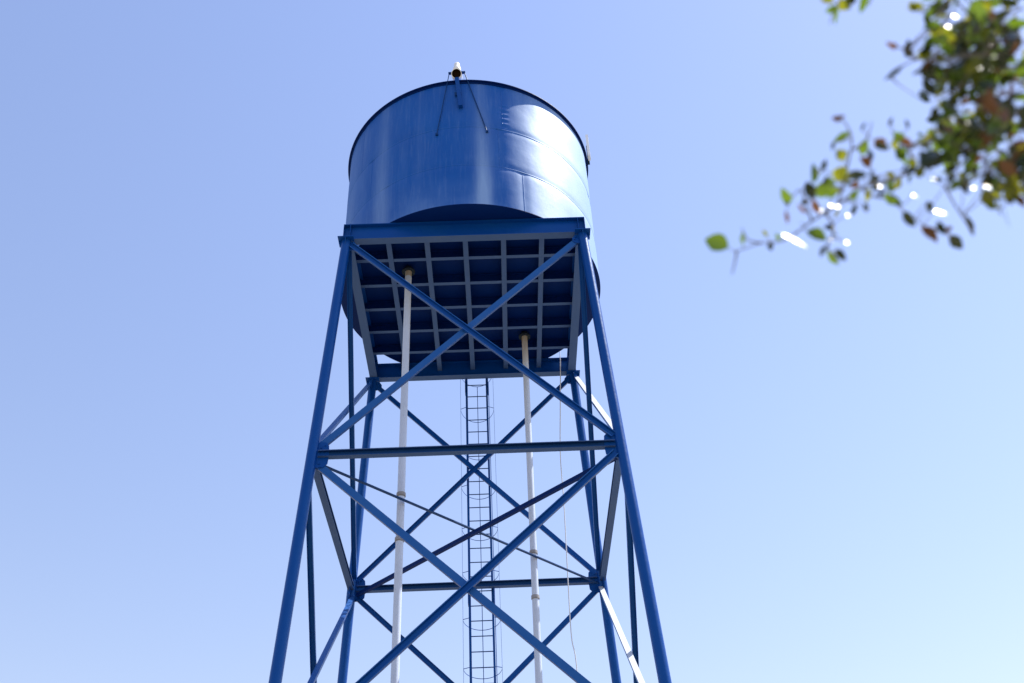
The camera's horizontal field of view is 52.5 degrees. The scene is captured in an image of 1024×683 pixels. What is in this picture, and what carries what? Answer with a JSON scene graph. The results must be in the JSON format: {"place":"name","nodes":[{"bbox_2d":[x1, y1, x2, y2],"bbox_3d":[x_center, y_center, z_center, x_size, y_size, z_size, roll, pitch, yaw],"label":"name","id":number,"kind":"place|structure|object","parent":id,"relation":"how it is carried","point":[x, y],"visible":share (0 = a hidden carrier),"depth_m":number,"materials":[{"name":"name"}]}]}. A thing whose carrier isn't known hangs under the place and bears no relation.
{"place":"outdoors","nodes":[
{"label":"outdoors","id":0,"kind":"place"},
{"bbox_2d":[0,0,1023,682],"label":"sky","id":1,"kind":"structure","parent":0,"point":[826,458],"materials":[{"name":"blue"}]},
{"bbox_3d":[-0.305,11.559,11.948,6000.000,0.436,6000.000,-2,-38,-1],"label":"ground","id":2,"kind":"structure","parent":0,"visible":0},
{"bbox_2d":[268,62,671,682],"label":"water tower","id":3,"kind":"structure","parent":2,"relation":"on","point":[466,240],"depth_m":20.48,"materials":[{"name":"blue metal"}]},
{"bbox_2d":[559,352,577,670],"bbox_3d":[1.192,4.705,20.073,0.262,18.500,0.045,-2,-38,-1],"label":"cable","id":4,"kind":"object","parent":3,"relation":"hanging from","point":[565,524],"visible":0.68,"depth_m":20.68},
{"bbox_2d":[585,134,590,164],"bbox_3d":[1.744,-4.451,24.121,0.126,0.740,0.318,-2,-38,-1],"label":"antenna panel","id":5,"kind":"object","parent":3,"relation":"attached to","point":[588,150],"visible":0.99,"depth_m":23.98,"materials":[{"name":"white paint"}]},
{"bbox_2d":[705,0,1023,273],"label":"oak tree","id":6,"kind":"object","parent":2,"relation":"on","point":[984,67],"visible":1,"depth_m":2.33,"materials":[{"name":"green plant"}]}
]}

